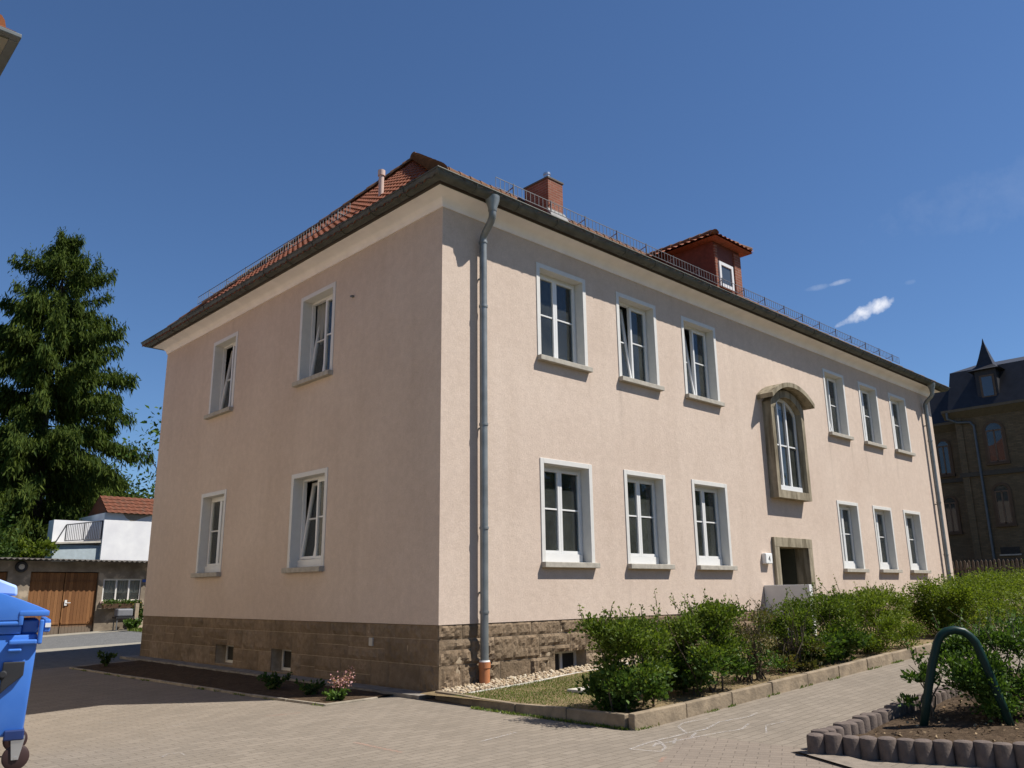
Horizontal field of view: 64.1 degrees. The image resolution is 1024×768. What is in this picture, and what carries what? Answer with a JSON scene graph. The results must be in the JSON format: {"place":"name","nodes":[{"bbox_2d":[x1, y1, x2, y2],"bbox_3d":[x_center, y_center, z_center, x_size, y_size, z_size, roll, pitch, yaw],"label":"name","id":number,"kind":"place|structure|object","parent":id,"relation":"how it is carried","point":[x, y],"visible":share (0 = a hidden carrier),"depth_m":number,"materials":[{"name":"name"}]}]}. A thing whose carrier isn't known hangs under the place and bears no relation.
{"place":"outdoors","nodes":[
{"label":"outdoors","id":0,"kind":"place"},
{"bbox_2d":[33,631,216,669],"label":"asphalt lane","id":1,"kind":"structure","parent":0,"point":[60,658],"depth_m":22.41,"materials":[{"name":"asphalt"}]},
{"bbox_2d":[43,629,129,636],"bbox_3d":[-15.827,9.216,30.230,5.000,0.190,1.400,13,-19,-42],"label":"concrete apron","id":2,"kind":"object","parent":1,"relation":"on","point":[84,633],"visible":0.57,"depth_m":30.22,"materials":[{"name":"concrete"}]},
{"bbox_2d":[112,609,133,630],"bbox_3d":[-14.849,9.024,31.173,0.660,0.870,0.460,13,-19,-42],"label":"barbecue cart","id":3,"kind":"object","parent":2,"relation":"on","point":[123,613],"visible":0.81,"depth_m":31.06,"materials":[{"name":"grey metal"}]},
{"bbox_2d":[131,600,143,625],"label":"garden flowers","id":4,"kind":"object","parent":2,"relation":"on","point":[140,614],"visible":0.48,"depth_m":31.67,"materials":[{"name":"green plant"}]},
{"bbox_2d":[36,642,140,651],"bbox_3d":[-14.014,7.263,21.948,8.872,0.307,1.360,7,-16,-29],"label":"concrete strip","id":5,"kind":"object","parent":1,"relation":"on","point":[81,647],"visible":0.62,"depth_m":23.22,"materials":[{"name":"concrete"}]},
{"bbox_2d":[123,618,141,629],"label":"garden bush","id":6,"kind":"object","parent":1,"relation":"on","point":[129,623],"visible":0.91,"depth_m":30.59,"materials":[{"name":"green plant"}]},
{"bbox_2d":[127,627,141,631],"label":"lane grass","id":7,"kind":"structure","parent":1,"relation":"on","point":[133,629],"depth_m":29.95,"materials":[{"name":"plant"}]},
{"bbox_2d":[133,603,138,618],"bbox_3d":[-14.456,8.990,31.383,0.140,1.090,0.140,13,-19,-42],"label":"wooden post","id":8,"kind":"object","parent":1,"relation":"on","point":[136,610],"visible":0.5,"depth_m":31.40,"materials":[{"name":"wood"}]},
{"bbox_2d":[0,599,1023,767],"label":"paved yard","id":9,"kind":"structure","parent":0,"point":[78,719],"depth_m":8.85,"materials":[{"name":"stone"}]},
{"bbox_2d":[0,580,50,767],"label":"wheelie bin","id":10,"kind":"object","parent":9,"relation":"on","point":[20,639],"visible":1,"depth_m":7.16,"materials":[{"name":"blue plastic"}]},
{"bbox_2d":[69,667,377,705],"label":"bed kerb","id":11,"kind":"structure","parent":9,"relation":"on","point":[247,694],"depth_m":12.52,"materials":[{"name":"concrete"}]},
{"bbox_2d":[77,660,389,702],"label":"side flower bed soil","id":12,"kind":"structure","parent":9,"relation":"on","point":[242,683],"depth_m":14.17,"materials":[{"name":"soil"}]},
{"bbox_2d":[96,650,117,666],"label":"dark bed plant","id":13,"kind":"object","parent":12,"relation":"on","point":[107,660],"visible":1,"depth_m":17.21,"materials":[{"name":"green plant"}]},
{"bbox_2d":[256,671,292,689],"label":"dark bed plant","id":14,"kind":"object","parent":12,"relation":"on","point":[273,682],"visible":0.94,"depth_m":12.64,"materials":[{"name":"green plant"}]},
{"bbox_2d":[294,678,326,694],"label":"dark bed plant","id":15,"kind":"object","parent":12,"relation":"on","point":[311,688],"visible":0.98,"depth_m":11.89,"materials":[{"name":"green plant"}]},
{"bbox_2d":[322,687,349,700],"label":"leafy plant","id":16,"kind":"object","parent":12,"relation":"on","point":[337,695],"visible":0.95,"depth_m":11.17,"materials":[{"name":"green plant"}]},
{"bbox_2d":[328,666,355,691],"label":"flowering plant","id":17,"kind":"object","parent":12,"relation":"on","point":[339,684],"visible":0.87,"depth_m":11.45,"materials":[{"name":"pink plant"}]},
{"bbox_2d":[120,655,434,699],"bbox_3d":[-5.135,5.488,15.311,0.350,0.245,11.580,13,-19,-42],"label":"wall foot strip","id":18,"kind":"object","parent":9,"relation":"on","point":[405,693],"depth_m":13.82,"materials":[{"name":"concrete"}]},
{"bbox_2d":[73,652,928,730],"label":"kerb weeds","id":19,"kind":"object","parent":9,"relation":"on","point":[567,720],"visible":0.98,"depth_m":9.54,"materials":[{"name":"green plant"}]},
{"bbox_2d":[435,690,628,728],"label":"lawn kerb","id":20,"kind":"structure","parent":9,"relation":"on","point":[612,719],"depth_m":9.41,"materials":[{"name":"brown concrete"}]},
{"bbox_2d":[140,152,953,691],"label":"apartment house","id":21,"kind":"structure","parent":9,"relation":"on","point":[428,424],"depth_m":15.42,"materials":[{"name":"paint"}]},
{"bbox_2d":[190,489,226,577],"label":"window","id":22,"kind":"structure","parent":21,"relation":"in","point":[213,504],"depth_m":17.82,"materials":[{"name":"white paint"}]},
{"bbox_2d":[204,331,238,419],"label":"window","id":23,"kind":"structure","parent":21,"relation":"in","point":[221,400],"depth_m":18.73,"materials":[{"name":"white paint"}]},
{"bbox_2d":[225,645,233,662],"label":"cellar window","id":24,"kind":"structure","parent":21,"relation":"in","point":[229,648],"depth_m":16.57,"materials":[{"name":"white paint"}]},
{"bbox_2d":[281,649,290,670],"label":"cellar window","id":25,"kind":"structure","parent":21,"relation":"in","point":[286,654],"depth_m":14.94,"materials":[{"name":"white paint"}]},
{"bbox_2d":[281,467,327,572],"bbox_3d":[-3.569,2.493,14.813,0.534,1.800,1.311,13,-19,-42],"label":"window","id":26,"kind":"structure","parent":21,"relation":"in","point":[306,543],"depth_m":15.01,"materials":[{"name":"white paint"}]},
{"bbox_2d":[292,281,335,387],"bbox_3d":[-3.612,-0.900,15.673,0.530,1.820,1.311,13,-19,-42],"label":"window","id":27,"kind":"structure","parent":21,"relation":"in","point":[315,363],"depth_m":15.90,"materials":[{"name":"white paint"}]},
{"bbox_2d":[536,262,592,372],"bbox_3d":[0.829,-1.163,14.853,1.355,1.820,0.450,13,-19,-42],"label":"window","id":28,"kind":"structure","parent":21,"relation":"in","point":[560,295],"depth_m":15.00,"materials":[{"name":"white paint"}]},
{"bbox_2d":[555,650,575,669],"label":"cellar window","id":29,"kind":"structure","parent":21,"relation":"in","point":[564,659],"depth_m":13.57,"materials":[{"name":"white paint"}]},
{"bbox_2d":[540,457,599,567],"bbox_3d":[0.871,2.230,13.990,1.355,1.800,0.448,13,-19,-42],"label":"window","id":30,"kind":"structure","parent":21,"relation":"in","point":[566,487],"depth_m":14.12,"materials":[{"name":"white paint"}]},
{"bbox_2d":[615,291,664,391],"bbox_3d":[2.395,-0.801,16.352,1.325,1.820,0.526,13,-19,-42],"label":"window","id":31,"kind":"structure","parent":21,"relation":"in","point":[640,366],"depth_m":16.52,"materials":[{"name":"white paint"}]},
{"bbox_2d":[623,469,674,568],"bbox_3d":[2.463,2.585,15.464,1.325,1.800,0.449,13,-19,-42],"label":"window","id":32,"kind":"structure","parent":21,"relation":"in","point":[647,535],"depth_m":15.62,"materials":[{"name":"white paint"}]},
{"bbox_2d":[680,315,724,406],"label":"window","id":33,"kind":"structure","parent":21,"relation":"in","point":[701,384],"depth_m":18.00,"materials":[{"name":"white paint"}]},
{"bbox_2d":[691,479,737,569],"bbox_3d":[4.076,2.930,16.900,1.350,1.800,0.365,13,-19,-42],"label":"window","id":34,"kind":"structure","parent":21,"relation":"in","point":[713,547],"depth_m":17.11,"materials":[{"name":"white paint"}]},
{"bbox_2d":[756,382,814,501],"bbox_3d":[6.502,1.384,19.504,2.040,2.749,0.720,13,-19,-42],"label":"stair window","id":35,"kind":"structure","parent":21,"relation":"in","point":[792,397],"depth_m":19.57,"materials":[{"name":"grey stone"}]},
{"bbox_2d":[822,368,853,440],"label":"window","id":36,"kind":"structure","parent":21,"relation":"in","point":[834,389],"depth_m":22.31,"materials":[{"name":"white paint"}]},
{"bbox_2d":[836,500,869,572],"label":"window","id":37,"kind":"structure","parent":21,"relation":"in","point":[848,512],"depth_m":21.44,"materials":[{"name":"white paint"}]},
{"bbox_2d":[857,381,886,448],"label":"window","id":38,"kind":"structure","parent":21,"relation":"in","point":[868,400],"depth_m":23.75,"materials":[{"name":"white paint"}]},
{"bbox_2d":[872,505,902,572],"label":"window","id":39,"kind":"structure","parent":21,"relation":"in","point":[882,516],"depth_m":22.89,"materials":[{"name":"white paint"}]},
{"bbox_2d":[888,393,915,456],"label":"window","id":40,"kind":"structure","parent":21,"relation":"in","point":[898,413],"depth_m":25.17,"materials":[{"name":"white paint"}]},
{"bbox_2d":[903,510,931,572],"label":"window","id":41,"kind":"structure","parent":21,"relation":"in","point":[912,519],"depth_m":24.30,"materials":[{"name":"white paint"}]},
{"bbox_2d":[806,733,824,755],"bbox_3d":[2.660,3.210,7.125,0.152,0.302,0.156,10,-16,-39],"label":"palisade stone","id":42,"kind":"object","parent":9,"relation":"on","point":[815,743],"visible":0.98,"depth_m":7.08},
{"bbox_2d":[628,626,1003,730],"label":"garden kerb","id":43,"kind":"structure","parent":9,"relation":"on","point":[662,715],"depth_m":10.20,"materials":[{"name":"brown concrete"}]},
{"bbox_2d":[811,729,828,734],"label":"palisade stone","id":44,"kind":"object","parent":9,"relation":"on","point":[822,731],"visible":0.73,"depth_m":7.25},
{"bbox_2d":[824,732,843,754],"bbox_3d":[2.788,3.182,7.071,0.156,0.302,0.152,14,-20,-42],"label":"palisade stone","id":45,"kind":"object","parent":9,"relation":"on","point":[833,743],"visible":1,"depth_m":7.03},
{"bbox_2d":[827,726,844,737],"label":"palisade stone","id":46,"kind":"object","parent":9,"relation":"on","point":[839,729],"visible":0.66,"depth_m":7.43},
{"bbox_2d":[833,722,851,734],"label":"palisade stone","id":47,"kind":"object","parent":9,"relation":"on","point":[846,726],"visible":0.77,"depth_m":7.52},
{"bbox_2d":[842,721,858,734],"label":"palisade stone","id":48,"kind":"object","parent":9,"relation":"on","point":[854,728],"visible":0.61,"depth_m":7.60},
{"bbox_2d":[842,735,860,758],"bbox_3d":[2.928,3.180,7.007,0.152,0.302,0.156,11,-18,-38],"label":"palisade stone","id":49,"kind":"object","parent":9,"relation":"on","point":[851,745],"visible":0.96,"depth_m":6.96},
{"bbox_2d":[847,719,864,733],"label":"palisade stone","id":50,"kind":"object","parent":9,"relation":"on","point":[861,728],"visible":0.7,"depth_m":7.70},
{"bbox_2d":[852,715,870,732],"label":"palisade stone","id":51,"kind":"object","parent":9,"relation":"on","point":[866,721],"visible":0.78,"depth_m":7.81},
{"bbox_2d":[860,713,877,729],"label":"palisade stone","id":52,"kind":"object","parent":9,"relation":"on","point":[873,720],"visible":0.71,"depth_m":7.89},
{"bbox_2d":[859,735,879,760],"bbox_3d":[3.044,3.160,6.951,0.152,0.302,0.156,-9,-14,36],"label":"palisade stone","id":53,"kind":"object","parent":9,"relation":"on","point":[869,750],"visible":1,"depth_m":6.90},
{"bbox_2d":[867,712,882,725],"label":"palisade stone","id":54,"kind":"object","parent":9,"relation":"on","point":[879,719],"visible":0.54,"depth_m":8.00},
{"bbox_2d":[872,710,888,723],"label":"palisade stone","id":55,"kind":"object","parent":9,"relation":"on","point":[884,716],"visible":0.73,"depth_m":8.10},
{"bbox_2d":[877,708,894,720],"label":"palisade stone","id":56,"kind":"object","parent":9,"relation":"on","point":[890,713],"visible":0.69,"depth_m":8.20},
{"bbox_2d":[877,736,898,761],"bbox_3d":[3.177,3.136,6.884,0.156,0.302,0.152,-1,-14,-7],"label":"palisade stone","id":57,"kind":"object","parent":9,"relation":"on","point":[887,749],"visible":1,"depth_m":6.84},
{"bbox_2d":[884,705,900,718],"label":"palisade stone","id":58,"kind":"object","parent":9,"relation":"on","point":[897,710],"visible":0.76,"depth_m":8.29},
{"bbox_2d":[890,702,905,715],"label":"palisade stone","id":59,"kind":"object","parent":9,"relation":"on","point":[903,709],"visible":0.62,"depth_m":8.39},
{"bbox_2d":[896,738,916,762],"bbox_3d":[3.308,3.125,6.829,0.152,0.302,0.156,3,-17,-9],"label":"palisade stone","id":60,"kind":"object","parent":9,"relation":"on","point":[906,750],"visible":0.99,"depth_m":6.79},
{"bbox_2d":[914,739,935,764],"bbox_3d":[3.427,3.108,6.771,0.152,0.302,0.156,-5,-15,7],"label":"palisade stone","id":61,"kind":"object","parent":9,"relation":"on","point":[924,751],"visible":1,"depth_m":6.73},
{"bbox_2d":[933,691,941,703],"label":"palisade stone","id":62,"kind":"object","parent":9,"relation":"on","point":[938,696],"visible":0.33,"depth_m":9.05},
{"bbox_2d":[933,690,946,701],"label":"palisade stone","id":63,"kind":"object","parent":9,"relation":"on","point":[944,695],"visible":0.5,"depth_m":9.14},
{"bbox_2d":[934,687,950,698],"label":"palisade stone","id":64,"kind":"object","parent":9,"relation":"on","point":[947,693],"visible":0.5,"depth_m":9.26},
{"bbox_2d":[932,739,955,765],"bbox_3d":[3.559,3.088,6.717,0.152,0.302,0.156,-4,-17,9],"label":"palisade stone","id":65,"kind":"object","parent":9,"relation":"on","point":[944,752],"visible":1,"depth_m":6.68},
{"bbox_2d":[953,740,975,766],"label":"palisade stone","id":66,"kind":"object","parent":9,"relation":"on","point":[964,752],"visible":1,"depth_m":6.62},
{"bbox_2d":[973,740,995,767],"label":"palisade stone","id":67,"kind":"object","parent":9,"relation":"on","point":[984,753],"visible":1,"depth_m":6.56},
{"bbox_2d":[952,558,1023,598],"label":"picket fence","id":68,"kind":"object","parent":9,"relation":"on","point":[966,568],"visible":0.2,"depth_m":28.08,"materials":[{"name":"brown wood"}]},
{"bbox_2d":[993,742,1016,767],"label":"palisade stone","id":69,"kind":"object","parent":9,"relation":"on","point":[1004,754],"visible":1,"depth_m":6.50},
{"bbox_2d":[1012,741,1023,767],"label":"palisade stone","id":70,"kind":"object","parent":9,"relation":"on","point":[1018,746],"visible":1,"depth_m":6.46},
{"bbox_2d":[0,0,1023,498],"label":"sky","id":71,"kind":"structure","parent":0,"point":[868,155],"materials":[{"name":"blue"}]},
{"bbox_2d":[419,604,1020,713],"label":"front lawn","id":72,"kind":"structure","parent":0,"point":[706,692],"depth_m":10.97,"materials":[{"name":"plant"}]},
{"bbox_2d":[440,656,639,693],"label":"gravel","id":73,"kind":"structure","parent":72,"relation":"on","point":[500,682],"depth_m":12.03,"materials":[{"name":"gravel"}]},
{"bbox_2d":[468,663,628,692],"bbox_3d":[2.039,4.736,13.602,0.122,0.487,7.440,-14,-20,43],"label":"gravel edging","id":74,"kind":"object","parent":72,"relation":"on","point":[533,681],"visible":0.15,"depth_m":11.85,"materials":[{"name":"concrete"}]},
{"bbox_2d":[567,686,588,693],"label":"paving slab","id":75,"kind":"structure","parent":72,"relation":"on","point":[572,690],"depth_m":10.75,"materials":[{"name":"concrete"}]},
{"bbox_2d":[568,601,690,711],"bbox_3d":[1.371,3.165,9.459,1.499,1.264,1.316,13,-19,-42],"label":"hedge shrub","id":76,"kind":"object","parent":72,"relation":"on","point":[615,684],"visible":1,"depth_m":9.24,"materials":[{"name":"green plant"}]},
{"bbox_2d":[637,588,755,695],"bbox_3d":[2.312,3.295,10.422,1.755,1.352,1.467,13,-19,-42],"label":"hedge shrub","id":77,"kind":"object","parent":72,"relation":"on","point":[722,650],"visible":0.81,"depth_m":10.27,"materials":[{"name":"green plant"}]},
{"bbox_2d":[720,594,796,682],"bbox_3d":[3.251,3.506,11.268,1.248,1.179,1.012,13,-19,-42],"label":"hedge shrub","id":78,"kind":"object","parent":72,"relation":"on","point":[754,655],"visible":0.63,"depth_m":11.20,"materials":[{"name":"green plant"}]},
{"bbox_2d":[746,594,833,672],"bbox_3d":[4.053,3.693,12.103,1.207,1.138,1.025,13,-19,-42],"label":"hedge shrub","id":79,"kind":"object","parent":72,"relation":"on","point":[787,648],"visible":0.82,"depth_m":12.02,"materials":[{"name":"green plant"}]},
{"bbox_2d":[772,582,877,664],"bbox_3d":[4.988,3.804,13.012,1.645,1.280,1.483,13,-19,-42],"label":"hedge shrub","id":80,"kind":"object","parent":72,"relation":"on","point":[844,635],"visible":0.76,"depth_m":12.77,"materials":[{"name":"green plant"}]},
{"bbox_2d":[816,574,932,652],"bbox_3d":[6.297,3.988,14.252,2.486,1.338,1.524,13,-19,-42],"label":"hedge shrub","id":81,"kind":"object","parent":72,"relation":"on","point":[884,623],"visible":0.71,"depth_m":13.92,"materials":[{"name":"green plant"}]},
{"bbox_2d":[896,559,1023,636],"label":"clipped hedge","id":82,"kind":"object","parent":72,"relation":"on","point":[972,595],"visible":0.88,"depth_m":16.29,"materials":[{"name":"green plant"}]},
{"bbox_2d":[655,734,893,767],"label":"reddish pavement","id":83,"kind":"structure","parent":0,"point":[689,751],"depth_m":7.12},
{"bbox_2d":[794,748,889,767],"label":"kerb slab","id":84,"kind":"structure","parent":83,"relation":"on","point":[848,761],"depth_m":6.78,"materials":[{"name":"concrete"}]},
{"bbox_2d":[856,673,1023,743],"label":"planter soil","id":85,"kind":"structure","parent":0,"point":[966,722],"depth_m":7.74,"materials":[{"name":"soil"}]},
{"bbox_2d":[892,639,944,717],"bbox_3d":[4.189,3.003,8.335,0.669,0.764,0.408,3,-15,-16],"label":"planter shrub","id":86,"kind":"object","parent":85,"relation":"on","point":[919,677],"visible":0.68,"depth_m":8.30,"materials":[{"name":"green plant"}]},
{"bbox_2d":[875,692,1021,741],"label":"leaf litter","id":87,"kind":"object","parent":85,"relation":"on","point":[947,719],"visible":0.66,"depth_m":7.73,"materials":[{"name":"brown plant"}]},
{"bbox_2d":[920,626,1014,725],"bbox_3d":[4.299,2.883,7.810,0.913,1.098,0.079,-4,-15,13],"label":"hoop barrier","id":88,"kind":"object","parent":85,"relation":"on","point":[969,636],"visible":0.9,"depth_m":7.83,"materials":[{"name":"metal"}]},
{"bbox_2d":[920,606,1023,723],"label":"planter shrub","id":89,"kind":"object","parent":85,"relation":"on","point":[966,674],"visible":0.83,"depth_m":8.08,"materials":[{"name":"green plant"}]},
{"bbox_2d":[996,598,1023,655],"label":"planter shrub","id":90,"kind":"object","parent":85,"relation":"on","point":[1022,620],"visible":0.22,"depth_m":9.33,"materials":[{"name":"green plant"}]},
{"bbox_3d":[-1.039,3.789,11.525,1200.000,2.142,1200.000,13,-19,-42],"label":"ground","id":91,"kind":"structure","parent":0,"visible":0},
{"bbox_2d":[0,14,21,75],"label":"neighbouring house","id":92,"kind":"structure","parent":91,"relation":"on","point":[10,39],"depth_m":8.68,"materials":[{"name":"metal"}]},
{"bbox_2d":[0,502,36,560],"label":"broadleaf tree","id":93,"kind":"object","parent":91,"relation":"on","point":[7,551],"visible":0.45,"depth_m":38.55,"materials":[{"name":"green plant"}]},
{"bbox_2d":[11,535,59,560],"bbox_3d":[-21.693,8.948,37.152,2.104,4.130,1.878,13,-19,-42],"label":"garden shrub","id":94,"kind":"object","parent":91,"relation":"on","point":[41,544],"visible":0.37,"depth_m":37.27,"materials":[{"name":"green plant"}]},
{"bbox_2d":[0,227,155,557],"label":"spruce tree","id":95,"kind":"object","parent":91,"relation":"on","point":[61,469],"visible":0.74,"depth_m":45.73,"materials":[{"name":"green plant"}]},
{"bbox_2d":[0,557,170,634],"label":"garage row","id":96,"kind":"object","parent":91,"relation":"on","point":[70,595],"visible":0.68,"depth_m":31.01,"materials":[{"name":"grey paint"}]},
{"bbox_2d":[0,572,6,580],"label":"garage door","id":97,"kind":"structure","parent":96,"relation":"in","point":[2,574],"depth_m":29.49,"materials":[{"name":"brown wood"}]},
{"bbox_2d":[15,561,27,572],"bbox_3d":[-17.878,6.659,29.779,0.420,0.417,0.135,13,-19,-42],"label":"tire","id":98,"kind":"object","parent":96,"relation":"attached to","point":[21,566],"visible":1,"depth_m":29.74,"materials":[{"name":"black rubber"}]},
{"bbox_2d":[25,573,64,634],"bbox_3d":[-17.300,8.128,30.226,1.150,2.240,0.080,13,-19,-42],"label":"garage door","id":99,"kind":"structure","parent":96,"relation":"in","point":[45,589],"depth_m":30.33,"materials":[{"name":"brown wood"}]},
{"bbox_2d":[58,573,97,633],"bbox_3d":[-16.435,8.313,30.999,1.140,2.240,0.122,13,-19,-42],"label":"garage door","id":100,"kind":"structure","parent":96,"relation":"in","point":[79,592],"depth_m":30.99,"materials":[{"name":"brown wood"}]},
{"bbox_2d":[100,579,140,602],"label":"window","id":101,"kind":"structure","parent":96,"relation":"in","point":[114,589],"depth_m":32.23,"materials":[{"name":"glass"}]},
{"bbox_2d":[101,599,142,607],"bbox_3d":[-15.153,8.514,31.747,1.524,0.350,0.327,13,-19,-42],"label":"flower box","id":102,"kind":"object","parent":96,"relation":"attached to","point":[117,603],"visible":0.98,"depth_m":31.64,"materials":[{"name":"green plant"}]},
{"bbox_2d":[42,459,154,507],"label":"broadleaf tree","id":103,"kind":"object","parent":91,"relation":"on","point":[141,490],"visible":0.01,"depth_m":58.12,"materials":[{"name":"green plant"}]},
{"bbox_2d":[45,495,153,560],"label":"terrace house","id":104,"kind":"structure","parent":91,"relation":"on","point":[112,528],"depth_m":40.73,"materials":[{"name":"paint"}]},
{"bbox_2d":[109,405,161,491],"bbox_3d":[-14.494,4.982,36.806,6.449,11.441,6.580,-4,-15,11],"label":"broadleaf tree","id":105,"kind":"object","parent":91,"relation":"on","point":[156,430],"visible":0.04,"depth_m":36.37,"materials":[{"name":"green plant"}]},
{"bbox_2d":[929,339,1023,584],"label":"brick building","id":106,"kind":"structure","parent":91,"relation":"on","point":[977,412],"depth_m":39.57,"materials":[{"name":"brick"}]},
{"bbox_2d":[935,439,955,477],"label":"window","id":107,"kind":"structure","parent":106,"relation":"in","point":[945,463],"depth_m":41.87,"materials":[{"name":"brown glass"}]},
{"bbox_2d":[943,496,962,534],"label":"window","id":108,"kind":"structure","parent":106,"relation":"in","point":[953,520],"depth_m":41.17,"materials":[{"name":"brown glass"}]},
{"bbox_2d":[982,420,1010,465],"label":"window","id":109,"kind":"structure","parent":106,"relation":"in","point":[993,432],"depth_m":39.23,"materials":[{"name":"brown glass"}]},
{"bbox_2d":[991,482,1017,526],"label":"window","id":110,"kind":"structure","parent":106,"relation":"in","point":[1001,492],"depth_m":38.54,"materials":[{"name":"brown glass"}]},
{"bbox_2d":[1000,547,1021,555],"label":"cellar window","id":111,"kind":"structure","parent":106,"relation":"in","point":[1005,551],"depth_m":38.03,"materials":[{"name":"grey concrete"}]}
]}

